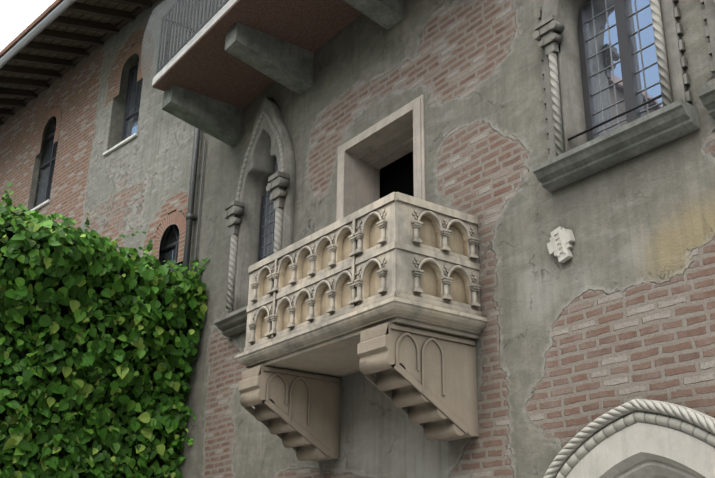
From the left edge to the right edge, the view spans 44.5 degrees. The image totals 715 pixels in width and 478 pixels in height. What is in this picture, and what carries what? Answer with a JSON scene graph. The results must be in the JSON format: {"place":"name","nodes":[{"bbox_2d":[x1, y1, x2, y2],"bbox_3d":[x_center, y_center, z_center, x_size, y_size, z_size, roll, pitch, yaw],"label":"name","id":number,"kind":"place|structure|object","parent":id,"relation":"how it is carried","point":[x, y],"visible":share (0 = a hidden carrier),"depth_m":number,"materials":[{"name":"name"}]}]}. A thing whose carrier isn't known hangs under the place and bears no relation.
{"place":"outdoors","nodes":[
{"label":"outdoors","id":0,"kind":"place"},
{"bbox_2d":[0,0,55,51],"bbox_3d":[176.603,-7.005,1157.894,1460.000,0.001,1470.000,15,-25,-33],"label":"sky","id":1,"kind":"structure","parent":0,"point":[17,17],"depth_m":710.92,"materials":[{"name":"white"}]},
{"label":"courtyard ground","id":2,"kind":"structure","parent":0,"visible":0},
{"bbox_2d":[0,182,209,477],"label":"ivy creeper","id":3,"kind":"object","parent":2,"relation":"on","point":[69,245],"depth_m":11.65,"materials":[{"name":"green plant"}]},
{"bbox_2d":[0,0,211,266],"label":"wing wall","id":4,"kind":"structure","parent":2,"relation":"on","point":[140,182],"depth_m":16.99,"materials":[{"name":"grey paint"}]},
{"bbox_2d":[0,0,156,124],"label":"wing eaves","id":5,"kind":"structure","parent":4,"relation":"attached to","point":[53,42],"depth_m":17.97,"materials":[{"name":"brown wood"}]},
{"bbox_2d":[25,43,185,271],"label":"wing windows","id":6,"kind":"structure","parent":4,"relation":"in","point":[169,241],"depth_m":17.23,"materials":[{"name":"black glass"}]},
{"bbox_2d":[44,41,181,238],"bbox_3d":[-5.744,2.840,19.923,4.000,12.310,14.300,19,-28,-40],"label":"window surround","id":7,"kind":"object","parent":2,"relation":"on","point":[168,213],"depth_m":15.61,"materials":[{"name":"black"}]},
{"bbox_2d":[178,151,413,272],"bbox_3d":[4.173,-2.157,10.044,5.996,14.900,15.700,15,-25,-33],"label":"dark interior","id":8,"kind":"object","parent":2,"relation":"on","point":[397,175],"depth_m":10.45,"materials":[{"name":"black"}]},
{"bbox_2d":[173,0,714,477],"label":"facade wall","id":9,"kind":"structure","parent":2,"relation":"on","point":[617,310],"depth_m":7.96,"materials":[{"name":"grey paint"}]},
{"bbox_2d":[165,0,211,463],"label":"rainwater downpipe","id":10,"kind":"object","parent":9,"relation":"attached to","point":[190,217],"visible":0.42,"depth_m":13.71,"materials":[{"name":"grey metal"}]},
{"bbox_2d":[214,96,295,337],"bbox_3d":[-1.210,-0.442,11.850,0.570,3.323,1.660,15,-25,-33],"label":"arched window frame","id":11,"kind":"object","parent":9,"relation":"attached to","point":[270,140],"visible":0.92,"depth_m":11.94,"materials":[{"name":"grey stone"}]},
{"bbox_2d":[258,157,277,261],"bbox_3d":[-1.062,-0.297,11.912,0.070,2.700,1.060,15,-25,-33],"label":"window","id":12,"kind":"structure","parent":11,"relation":"in","point":[266,232],"depth_m":12.17,"materials":[{"name":"grey glass"}]},
{"bbox_2d":[152,0,403,146],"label":"balcony slab","id":13,"kind":"structure","parent":9,"relation":"attached to","point":[224,68],"depth_m":11.49,"materials":[{"name":"concrete"}]},
{"bbox_2d":[141,0,233,94],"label":"balcony netting","id":14,"kind":"object","parent":13,"relation":"on","point":[147,44],"visible":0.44,"depth_m":12.35,"materials":[{"name":"silver metal"}]},
{"bbox_2d":[156,0,228,74],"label":"balcony railing","id":15,"kind":"object","parent":13,"relation":"on","point":[183,27],"depth_m":12.32,"materials":[{"name":"black metal"}]},
{"bbox_2d":[234,192,487,461],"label":"juliet balcony","id":16,"kind":"structure","parent":9,"relation":"attached to","point":[386,290],"depth_m":7.97,"materials":[{"name":"stone"}]},
{"bbox_2d":[336,94,425,220],"bbox_3d":[0.418,0.021,9.667,0.530,2.790,1.600,15,-25,-33],"label":"balcony door frame","id":17,"kind":"object","parent":9,"relation":"attached to","point":[366,156],"visible":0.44,"depth_m":10.26,"materials":[{"name":"stone"}]},
{"bbox_2d":[547,226,574,262],"bbox_3d":[1.695,0.046,7.288,0.062,0.290,0.250,15,-39,-33],"label":"wall carving","id":18,"kind":"object","parent":9,"relation":"attached to","point":[559,244],"visible":1,"depth_m":7.25},
{"bbox_2d":[532,0,700,191],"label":"window surround","id":19,"kind":"object","parent":9,"relation":"attached to","point":[674,117],"depth_m":7.20,"materials":[{"name":"stone"}]},
{"bbox_2d":[567,0,662,141],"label":"window","id":20,"kind":"structure","parent":19,"relation":"attached to","point":[621,86],"depth_m":7.61,"materials":[{"name":"grey"}]},
{"bbox_2d":[697,0,714,119],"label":"window surround","id":21,"kind":"object","parent":9,"relation":"attached to","point":[706,95],"depth_m":6.47,"materials":[{"name":"stone"}]},
{"bbox_2d":[543,398,714,477],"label":"stone archway","id":22,"kind":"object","parent":2,"relation":"on","point":[640,438],"depth_m":6.26,"materials":[{"name":"white stone"}]}
]}

